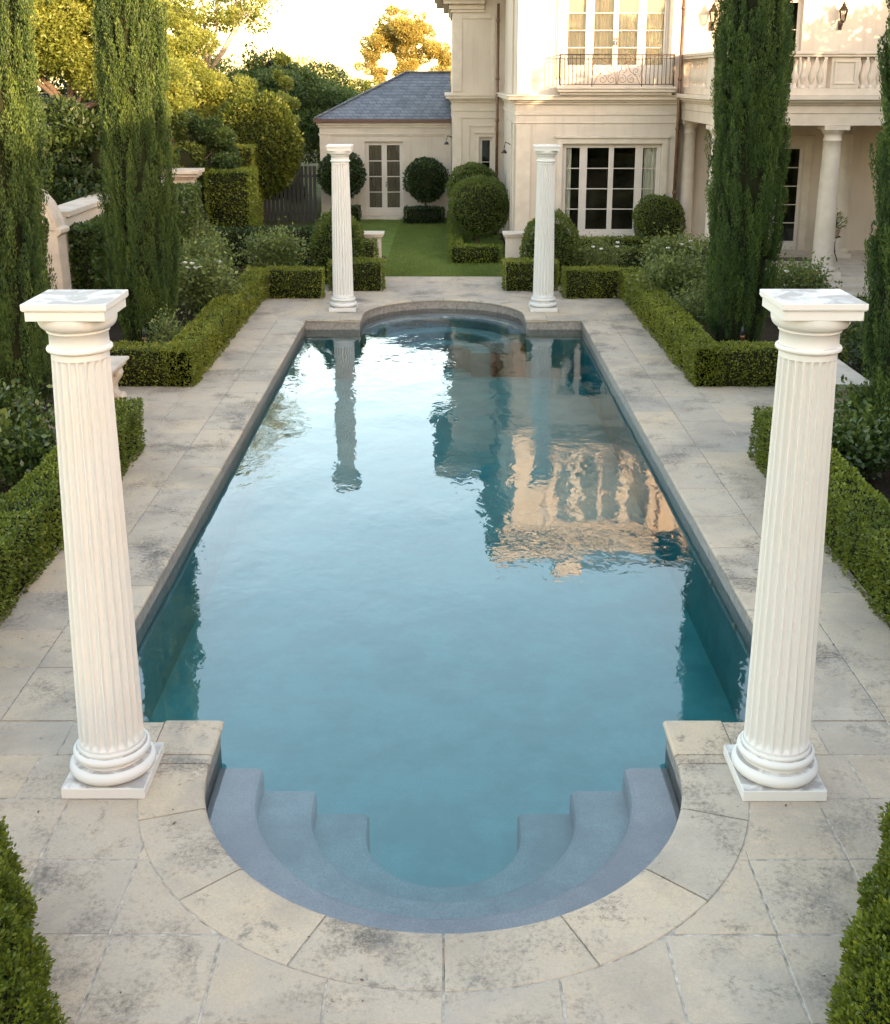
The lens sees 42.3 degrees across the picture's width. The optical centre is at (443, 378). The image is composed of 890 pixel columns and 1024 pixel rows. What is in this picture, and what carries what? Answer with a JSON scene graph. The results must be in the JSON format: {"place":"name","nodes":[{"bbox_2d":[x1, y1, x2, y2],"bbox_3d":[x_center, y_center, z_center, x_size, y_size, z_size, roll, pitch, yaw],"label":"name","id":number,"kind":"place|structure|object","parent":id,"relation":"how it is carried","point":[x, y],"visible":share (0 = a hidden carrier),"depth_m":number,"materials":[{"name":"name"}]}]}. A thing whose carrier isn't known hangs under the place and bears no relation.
{"place":"outdoors","nodes":[
{"label":"outdoors","id":0,"kind":"place"},
{"bbox_2d":[0,408,16,455],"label":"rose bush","id":1,"kind":"object","parent":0,"point":[4,412],"visible":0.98,"depth_m":14.07,"materials":[{"name":"green plant"}]},
{"bbox_2d":[38,0,450,91],"label":"sky","id":2,"kind":"structure","parent":0,"point":[332,31],"materials":[{"name":"white"}]},
{"bbox_2d":[352,217,504,276],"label":"lawn","id":3,"kind":"structure","parent":0,"point":[389,227],"depth_m":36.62,"materials":[{"name":"green plant"}]},
{"bbox_2d":[350,204,361,222],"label":"box hedge","id":4,"kind":"object","parent":3,"relation":"on","point":[356,213],"visible":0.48,"depth_m":40.95,"materials":[{"name":"green plant"}]},
{"bbox_2d":[403,205,445,223],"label":"box hedge","id":5,"kind":"object","parent":3,"relation":"on","point":[425,215],"visible":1,"depth_m":40.96,"materials":[{"name":"green plant"}]},
{"bbox_2d":[402,156,449,207],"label":"topiary ball","id":6,"kind":"object","parent":3,"relation":"on","point":[426,180],"visible":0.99,"depth_m":40.58,"materials":[{"name":"green plant"}]},
{"bbox_2d":[446,211,463,258],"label":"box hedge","id":7,"kind":"object","parent":3,"relation":"on","point":[453,236],"visible":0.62,"depth_m":34.30,"materials":[{"name":"green plant"}]},
{"bbox_2d":[445,161,499,240],"bbox_3d":[0.950,-5.582,36.468,1.831,2.625,1.795,0,15,0],"label":"topiary ball","id":8,"kind":"object","parent":3,"relation":"on","point":[469,169],"visible":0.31,"depth_m":35.94,"materials":[{"name":"green plant"}]},
{"bbox_2d":[448,242,502,263],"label":"box hedge","id":9,"kind":"object","parent":3,"relation":"on","point":[485,253],"visible":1,"depth_m":32.15,"materials":[{"name":"green plant"}]},
{"bbox_2d":[1,95,885,978],"bbox_3d":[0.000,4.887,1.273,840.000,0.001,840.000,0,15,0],"label":"ground","id":10,"kind":"structure","parent":0,"point":[295,223],"depth_m":43.02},
{"bbox_2d":[33,76,103,116],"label":"shade shrub","id":11,"kind":"object","parent":10,"relation":"on","point":[59,88],"visible":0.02,"depth_m":33.05,"materials":[{"name":"green plant"}]},
{"bbox_2d":[34,92,163,204],"bbox_3d":[-9.629,-4.283,27.144,5.879,4.838,4.173,0,15,0],"label":"magnolia tree","id":12,"kind":"object","parent":10,"relation":"on","point":[74,137],"visible":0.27,"depth_m":26.36,"materials":[{"name":"green plant"}]},
{"bbox_2d":[11,0,201,113],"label":"golden tree","id":13,"kind":"object","parent":10,"relation":"on","point":[63,42],"visible":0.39,"depth_m":29.57,"materials":[{"name":"green plant"}]},
{"bbox_2d":[87,104,209,184],"bbox_3d":[-8.830,-6.015,33.386,4.145,5.014,3.080,0,15,0],"label":"laurel tree","id":14,"kind":"object","parent":10,"relation":"on","point":[187,152],"visible":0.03,"depth_m":33.49,"materials":[{"name":"green plant"}]},
{"bbox_2d":[40,30,265,142],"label":"tree","id":15,"kind":"object","parent":10,"relation":"on","point":[181,138],"depth_m":47.00,"materials":[{"name":"green plant"}]},
{"bbox_2d":[77,0,259,143],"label":"golden tree","id":16,"kind":"object","parent":10,"relation":"on","point":[216,90],"visible":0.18,"depth_m":39.78,"materials":[{"name":"yellow plant"}]},
{"bbox_2d":[197,162,207,214],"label":"shade shrub","id":17,"kind":"object","parent":10,"relation":"on","point":[203,199],"visible":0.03,"depth_m":41.57,"materials":[{"name":"green plant"}]},
{"bbox_2d":[171,23,246,141],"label":"tree","id":18,"kind":"object","parent":10,"relation":"on","point":[217,69],"visible":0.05,"depth_m":59.56,"materials":[{"name":"yellow plant"}]},
{"bbox_2d":[159,0,285,68],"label":"airy tree","id":19,"kind":"object","parent":10,"relation":"on","point":[219,17],"visible":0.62,"depth_m":41.93,"materials":[{"name":"yellow plant"}]},
{"bbox_2d":[242,52,321,72],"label":"tree","id":20,"kind":"object","parent":10,"relation":"on","point":[301,60],"visible":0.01,"depth_m":69.70,"materials":[{"name":"yellow plant"}]},
{"bbox_2d":[270,51,300,216],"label":"slender shrub tree","id":21,"kind":"object","parent":10,"relation":"on","point":[277,75],"visible":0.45,"depth_m":42.00,"materials":[{"name":"green plant"}]},
{"bbox_2d":[259,166,317,220],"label":"garden gate","id":22,"kind":"structure","parent":10,"relation":"on","point":[294,212],"depth_m":41.24,"materials":[{"name":"grey wood"}]},
{"bbox_2d":[271,182,308,202],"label":"shade shrub","id":23,"kind":"object","parent":10,"relation":"on","point":[291,193],"visible":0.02,"depth_m":43.26,"materials":[{"name":"green plant"}]},
{"bbox_2d":[225,40,359,194],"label":"evergreen tree","id":24,"kind":"object","parent":10,"relation":"on","point":[316,94],"visible":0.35,"depth_m":47.64,"materials":[{"name":"green plant"}]},
{"bbox_2d":[307,65,351,149],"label":"tree","id":25,"kind":"object","parent":10,"relation":"on","point":[350,79],"visible":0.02,"depth_m":63.63,"materials":[{"name":"green plant"}]},
{"bbox_2d":[316,152,366,198],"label":"topiary ball","id":26,"kind":"object","parent":10,"relation":"on","point":[357,173],"visible":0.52,"depth_m":40.60,"materials":[{"name":"green plant"}]},
{"bbox_2d":[347,76,380,93],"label":"tree","id":27,"kind":"object","parent":10,"relation":"on","point":[364,85],"visible":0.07,"depth_m":65.21,"materials":[{"name":"yellow plant"}]},
{"bbox_2d":[313,71,450,219],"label":"garage wing","id":28,"kind":"structure","parent":10,"relation":"on","point":[391,129],"depth_m":42.47,"materials":[{"name":"beige paint"}]},
{"bbox_2d":[365,141,403,212],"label":"door","id":29,"kind":"structure","parent":28,"relation":"in","point":[383,159],"depth_m":42.65,"materials":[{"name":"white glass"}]},
{"bbox_2d":[353,5,450,82],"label":"gum tree","id":30,"kind":"object","parent":10,"relation":"on","point":[399,36],"visible":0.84,"depth_m":72.58,"materials":[{"name":"yellow plant"}]},
{"bbox_2d":[1,296,885,991],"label":"pool coping","id":31,"kind":"object","parent":10,"relation":"on","point":[693,860],"visible":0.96,"depth_m":8.22,"materials":[{"name":"stone"}]},
{"bbox_2d":[2,296,881,991],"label":"coping joints","id":32,"kind":"object","parent":31,"relation":"on","point":[442,936],"visible":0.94,"depth_m":6.99,"materials":[{"name":"grey concrete"}]},
{"bbox_2d":[434,0,889,296],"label":"mansion","id":33,"kind":"structure","parent":10,"relation":"on","point":[612,99],"depth_m":31.22,"materials":[{"name":"stone"}]},
{"bbox_2d":[479,137,492,171],"bbox_3d":[1.400,-7.255,38.463,1.240,2.250,0.900,0,15,0],"label":"window","id":34,"kind":"structure","parent":33,"relation":"in","point":[485,143],"depth_m":38.74,"materials":[{"name":"white glass"}]},
{"bbox_2d":[561,144,660,233],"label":"window","id":35,"kind":"structure","parent":33,"relation":"in","point":[602,184],"depth_m":34.40,"materials":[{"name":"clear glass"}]},
{"bbox_2d":[563,0,668,77],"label":"french window","id":36,"kind":"structure","parent":33,"relation":"in","point":[590,26],"depth_m":30.85,"materials":[{"name":"white glass"}]},
{"bbox_2d":[767,145,803,249],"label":"front door","id":37,"kind":"structure","parent":33,"relation":"in","point":[793,182],"depth_m":34.16,"materials":[{"name":"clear glass"}]},
{"bbox_2d":[789,0,801,87],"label":"window","id":38,"kind":"structure","parent":33,"relation":"in","point":[797,4],"depth_m":31.33,"materials":[{"name":"white glass"}]},
{"bbox_2d":[834,207,847,260],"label":"plant","id":39,"kind":"object","parent":33,"relation":"on","point":[837,230],"visible":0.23,"depth_m":30.17,"materials":[{"name":"green plant"}]},
{"bbox_2d":[137,337,750,886],"bbox_3d":[0.000,1.569,17.185,5.960,0.900,20.720,0,15,0],"label":"pool basin","id":40,"kind":"object","parent":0,"point":[443,627],"visible":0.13,"depth_m":13.91,"materials":[{"name":"liquid"}]},
{"bbox_2d":[207,768,679,935],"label":"pool steps","id":41,"kind":"structure","parent":40,"relation":"on","point":[588,849],"depth_m":8.49,"materials":[{"name":"paint"}]},
{"bbox_2d":[361,313,525,376],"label":"pool steps","id":42,"kind":"structure","parent":40,"relation":"on","point":[413,345],"depth_m":25.60,"materials":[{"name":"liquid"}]},
{"bbox_2d":[135,300,752,963],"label":"waterline tiles","id":43,"kind":"object","parent":40,"relation":"attached to","point":[171,572],"visible":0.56,"depth_m":16.26,"materials":[{"name":"grey tile"}]},
{"bbox_2d":[731,623,735,630],"bbox_3d":[2.967,2.535,11.769,0.025,0.078,0.080,0,15,0],"label":"water jet","id":44,"kind":"object","parent":40,"relation":"attached to","point":[733,625],"visible":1,"depth_m":11.74},
{"bbox_2d":[0,276,889,1023],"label":"paving","id":45,"kind":"structure","parent":0,"point":[720,978],"depth_m":7.45,"materials":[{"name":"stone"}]},
{"bbox_2d":[0,816,70,1023],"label":"box shrub","id":46,"kind":"object","parent":45,"relation":"on","point":[25,995],"visible":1,"depth_m":6.05,"materials":[{"name":"green plant"}]},
{"bbox_2d":[0,395,146,625],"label":"box hedge","id":47,"kind":"object","parent":45,"relation":"on","point":[31,533],"visible":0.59,"depth_m":12.16,"materials":[{"name":"green plant"}]},
{"bbox_2d":[52,356,128,403],"bbox_3d":[-5.350,0.205,17.621,0.660,0.720,1.800,0,15,0],"label":"stone bench","id":48,"kind":"object","parent":45,"relation":"on","point":[118,363],"visible":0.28,"depth_m":18.14,"materials":[{"name":"white stone"}]},
{"bbox_2d":[20,290,163,798],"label":"fluted column","id":49,"kind":"structure","parent":45,"relation":"on","point":[118,753],"depth_m":7.95,"materials":[{"name":"white stone"}]},
{"bbox_2d":[110,264,325,386],"bbox_3d":[-4.516,-1.279,23.303,2.194,0.814,9.052,2,15,9],"label":"box hedge","id":50,"kind":"object","parent":45,"relation":"on","point":[187,358],"visible":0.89,"depth_m":21.10,"materials":[{"name":"green plant"}]},
{"bbox_2d":[326,144,357,311],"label":"fluted column","id":51,"kind":"structure","parent":45,"relation":"on","point":[343,298],"depth_m":25.22,"materials":[{"name":"white stone"}]},
{"bbox_2d":[326,256,385,290],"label":"box hedge","id":52,"kind":"object","parent":45,"relation":"on","point":[367,275],"visible":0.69,"depth_m":27.97,"materials":[{"name":"green plant"}]},
{"bbox_2d":[359,237,378,259],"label":"box hedge","id":53,"kind":"object","parent":45,"relation":"on","point":[370,247],"visible":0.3,"depth_m":29.26,"materials":[{"name":"green plant"}]},
{"bbox_2d":[501,257,559,291],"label":"box hedge","id":54,"kind":"object","parent":45,"relation":"on","point":[518,275],"visible":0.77,"depth_m":27.97,"materials":[{"name":"green plant"}]},
{"bbox_2d":[529,144,559,311],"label":"fluted column","id":55,"kind":"structure","parent":45,"relation":"on","point":[543,298],"depth_m":25.22,"materials":[{"name":"white stone"}]},
{"bbox_2d":[581,245,656,280],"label":"box hedge","id":56,"kind":"object","parent":45,"relation":"on","point":[632,255],"visible":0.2,"depth_m":29.28,"materials":[{"name":"green plant"}]},
{"bbox_2d":[559,265,848,387],"bbox_3d":[4.748,-1.271,23.306,2.661,0.803,9.169,-2,15,-9],"label":"box hedge","id":57,"kind":"object","parent":45,"relation":"on","point":[696,354],"visible":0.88,"depth_m":20.74,"materials":[{"name":"green plant"}]},
{"bbox_2d":[723,289,868,800],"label":"fluted column","id":58,"kind":"structure","parent":45,"relation":"on","point":[769,755],"depth_m":7.92,"materials":[{"name":"white stone"}]},
{"bbox_2d":[747,405,889,629],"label":"box hedge","id":59,"kind":"object","parent":45,"relation":"on","point":[857,535],"visible":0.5,"depth_m":12.01,"materials":[{"name":"green plant"}]},
{"bbox_2d":[833,358,872,427],"bbox_3d":[5.920,0.205,17.621,0.660,0.720,1.800,0,15,0],"label":"stone bench","id":60,"kind":"object","parent":45,"relation":"on","point":[851,374],"depth_m":17.00,"materials":[{"name":"white stone"}]},
{"bbox_2d":[824,802,889,1023],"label":"box shrub","id":61,"kind":"object","parent":45,"relation":"on","point":[860,993],"visible":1,"depth_m":6.05,"materials":[{"name":"green plant"}]},
{"bbox_2d":[0,229,889,509],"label":"garden bed soil","id":62,"kind":"structure","parent":0,"point":[770,335],"depth_m":23.00,"materials":[{"name":"brown soil"}]},
{"bbox_2d":[0,371,18,419],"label":"undershrub","id":63,"kind":"object","parent":62,"relation":"on","point":[10,399],"visible":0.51,"depth_m":15.60,"materials":[{"name":"green plant"}]},
{"bbox_2d":[0,366,52,431],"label":"undershrub","id":64,"kind":"object","parent":62,"relation":"on","point":[26,402],"visible":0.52,"depth_m":15.82,"materials":[{"name":"green plant"}]},
{"bbox_2d":[0,397,56,494],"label":"undershrub","id":65,"kind":"object","parent":62,"relation":"on","point":[36,442],"visible":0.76,"depth_m":14.33,"materials":[{"name":"green plant"}]},
{"bbox_2d":[0,0,57,421],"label":"cypress tree","id":66,"kind":"object","parent":62,"relation":"on","point":[24,263],"visible":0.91,"depth_m":16.05,"materials":[{"name":"green plant"}]},
{"bbox_2d":[68,209,116,322],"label":"tall hedge","id":67,"kind":"object","parent":62,"relation":"on","point":[88,238],"visible":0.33,"depth_m":23.31,"materials":[{"name":"green plant"}]},
{"bbox_2d":[40,177,163,289],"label":"garden wall","id":68,"kind":"structure","parent":62,"relation":"on","point":[63,217],"depth_m":22.73,"materials":[{"name":"stone"}]},
{"bbox_2d":[91,0,181,345],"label":"cypress tree","id":69,"kind":"object","parent":62,"relation":"on","point":[141,216],"visible":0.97,"depth_m":20.72,"materials":[{"name":"green plant"}]},
{"bbox_2d":[142,328,147,341],"bbox_3d":[-5.492,-0.627,21.213,0.110,0.620,0.107,0,15,0],"label":"bed light","id":70,"kind":"object","parent":62,"relation":"on","point":[144,334],"visible":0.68,"depth_m":21.13,"materials":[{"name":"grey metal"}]},
{"bbox_2d":[138,302,189,344],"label":"rose bush","id":71,"kind":"object","parent":62,"relation":"on","point":[166,327],"visible":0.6,"depth_m":20.80,"materials":[{"name":"green plant"}]},
{"bbox_2d":[161,180,203,263],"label":"tall hedge","id":72,"kind":"object","parent":62,"relation":"on","point":[188,199],"visible":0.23,"depth_m":29.67,"materials":[{"name":"green plant"}]},
{"bbox_2d":[162,168,204,222],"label":"capped pier","id":73,"kind":"structure","parent":62,"relation":"on","point":[188,175],"depth_m":31.28,"materials":[{"name":"stone"}]},
{"bbox_2d":[171,103,241,172],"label":"bush","id":74,"kind":"object","parent":62,"relation":"on","point":[222,150],"visible":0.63,"depth_m":34.05,"materials":[{"name":"green plant"}]},
{"bbox_2d":[168,245,249,328],"bbox_3d":[-4.934,-1.875,23.806,1.907,1.674,2.095,-4,15,-16],"label":"rose bush","id":75,"kind":"object","parent":62,"relation":"on","point":[202,284],"visible":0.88,"depth_m":23.56,"materials":[{"name":"green plant"}]},
{"bbox_2d":[182,214,244,253],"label":"rose bush","id":76,"kind":"object","parent":62,"relation":"on","point":[195,232],"visible":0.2,"depth_m":29.62,"materials":[{"name":"green plant"}]},
{"bbox_2d":[175,227,255,304],"bbox_3d":[-5.313,-2.504,25.445,2.230,2.079,2.318,0,15,0],"label":"rose bush","id":77,"kind":"object","parent":62,"relation":"on","point":[205,247],"visible":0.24,"depth_m":25.09,"materials":[{"name":"green plant"}]},
{"bbox_2d":[202,166,260,229],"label":"tall hedge","id":78,"kind":"object","parent":62,"relation":"on","point":[231,194],"visible":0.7,"depth_m":33.47,"materials":[{"name":"green plant"}]},
{"bbox_2d":[234,143,264,226],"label":"tall hedge","id":79,"kind":"object","parent":62,"relation":"on","point":[247,155],"visible":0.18,"depth_m":36.34,"materials":[{"name":"green plant"}]},
{"bbox_2d":[209,89,304,201],"bbox_3d":[-6.223,-7.219,38.435,3.306,4.800,3.418,0,15,0],"label":"standard tree","id":80,"kind":"object","parent":62,"relation":"on","point":[264,123],"visible":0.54,"depth_m":37.31,"materials":[{"name":"green plant"}]},
{"bbox_2d":[206,224,319,266],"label":"box hedge","id":81,"kind":"object","parent":62,"relation":"on","point":[232,235],"visible":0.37,"depth_m":31.60,"materials":[{"name":"green plant"}]},
{"bbox_2d":[230,216,327,281],"bbox_3d":[-4.199,-3.207,28.803,2.448,1.751,2.490,13,20,41],"label":"rose bush","id":82,"kind":"object","parent":62,"relation":"on","point":[266,250],"visible":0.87,"depth_m":28.41,"materials":[{"name":"green plant"}]},
{"bbox_2d":[308,208,365,283],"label":"topiary dome","id":83,"kind":"structure","parent":62,"relation":"on","point":[320,247],"depth_m":28.88,"materials":[{"name":"green plant"}]},
{"bbox_2d":[357,231,384,274],"bbox_3d":[-2.260,-3.234,30.029,1.440,1.180,0.530,0,15,0],"label":"pedestal","id":84,"kind":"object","parent":62,"relation":"on","point":[377,235],"depth_m":29.76,"materials":[{"name":"stone"}]},
{"bbox_2d":[447,175,509,243],"bbox_3d":[1.066,-4.809,33.895,1.930,2.428,1.876,0,15,0],"label":"topiary ball","id":85,"kind":"object","parent":62,"relation":"on","point":[477,208],"visible":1,"depth_m":33.30,"materials":[{"name":"green plant"}]},
{"bbox_2d":[502,231,532,276],"bbox_3d":[2.260,-3.234,30.029,1.440,1.180,0.530,0,15,0],"label":"pedestal","id":86,"kind":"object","parent":62,"relation":"on","point":[513,241],"depth_m":29.80,"materials":[{"name":"stone"}]},
{"bbox_2d":[519,208,581,284],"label":"topiary dome","id":87,"kind":"structure","parent":62,"relation":"on","point":[564,248],"depth_m":28.69,"materials":[{"name":"green plant"}]},
{"bbox_2d":[569,229,632,269],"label":"rose bush","id":88,"kind":"object","parent":62,"relation":"on","point":[597,259],"visible":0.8,"depth_m":28.38,"materials":[{"name":"green plant"}]},
{"bbox_2d":[574,234,666,266],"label":"box hedge","id":89,"kind":"object","parent":62,"relation":"on","point":[631,241],"visible":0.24,"depth_m":30.78,"materials":[{"name":"green plant"}]},
{"bbox_2d":[632,193,686,240],"bbox_3d":[5.833,-3.957,31.211,1.500,2.130,1.511,0,15,0],"label":"topiary ball","id":90,"kind":"object","parent":62,"relation":"on","point":[663,212],"visible":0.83,"depth_m":30.69,"materials":[{"name":"green plant"}]},
{"bbox_2d":[613,236,709,312],"bbox_3d":[4.965,-2.180,24.791,2.268,1.768,2.432,-12,19,-38],"label":"rose bush","id":91,"kind":"object","parent":62,"relation":"on","point":[669,273],"visible":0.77,"depth_m":24.45,"materials":[{"name":"green plant"}]},
{"bbox_2d":[627,222,708,296],"bbox_3d":[5.372,-2.766,27.149,2.382,1.719,2.194,8,17,29],"label":"rose bush","id":92,"kind":"object","parent":62,"relation":"on","point":[669,245],"visible":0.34,"depth_m":26.93,"materials":[{"name":"green plant"}]},
{"bbox_2d":[663,271,713,334],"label":"rose bush","id":93,"kind":"object","parent":62,"relation":"on","point":[696,305],"visible":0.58,"depth_m":22.84,"materials":[{"name":"green plant"}]},
{"bbox_2d":[688,232,712,268],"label":"rose bush","id":94,"kind":"object","parent":62,"relation":"on","point":[701,246],"visible":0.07,"depth_m":26.16,"materials":[{"name":"green plant"}]},
{"bbox_2d":[739,326,744,345],"bbox_3d":[5.544,-0.670,21.377,0.110,0.620,0.107,0,15,0],"label":"bed light","id":95,"kind":"object","parent":62,"relation":"on","point":[742,335],"visible":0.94,"depth_m":21.30,"materials":[{"name":"black metal"}]},
{"bbox_2d":[704,0,796,346],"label":"cypress tree","id":96,"kind":"object","parent":62,"relation":"on","point":[754,41],"visible":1,"depth_m":20.67,"materials":[{"name":"green plant"}]},
{"bbox_2d":[764,246,842,316],"bbox_3d":[7.540,-1.978,24.255,2.285,1.648,2.302,0,15,0],"label":"rose bush","id":97,"kind":"object","parent":62,"relation":"on","point":[793,279],"visible":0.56,"depth_m":24.08,"materials":[{"name":"green plant"}]},
{"bbox_2d":[837,308,876,378],"bbox_3d":[7.355,-0.396,18.352,2.963,1.579,2.833,0,15,0],"label":"undershrub","id":98,"kind":"object","parent":62,"relation":"on","point":[857,354],"visible":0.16,"depth_m":18.27,"materials":[{"name":"green plant"}]},
{"bbox_2d":[833,374,881,424],"bbox_3d":[6.018,0.441,16.074,1.585,1.110,1.663,0,15,0],"label":"undershrub","id":99,"kind":"object","parent":62,"relation":"on","point":[860,396],"visible":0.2,"depth_m":16.11,"materials":[{"name":"green plant"}]},
{"bbox_2d":[840,292,874,370],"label":"rose bush","id":100,"kind":"object","parent":62,"relation":"on","point":[852,327],"visible":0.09,"depth_m":20.32,"materials":[{"name":"green plant"}]},
{"bbox_2d":[831,395,889,484],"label":"undershrub","id":101,"kind":"object","parent":62,"relation":"on","point":[861,444],"visible":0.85,"depth_m":14.62,"materials":[{"name":"green plant"}]},
{"bbox_2d":[858,0,889,446],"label":"cypress tree","id":102,"kind":"object","parent":62,"relation":"on","point":[877,338],"visible":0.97,"depth_m":15.30,"materials":[{"name":"green plant"}]},
{"bbox_2d":[777,257,811,260],"bbox_3d":[9.302,-3.214,30.939,1.050,0.017,0.550,0,15,0],"label":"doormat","id":103,"kind":"object","parent":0,"point":[795,258],"visible":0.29,"depth_m":30.99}
]}

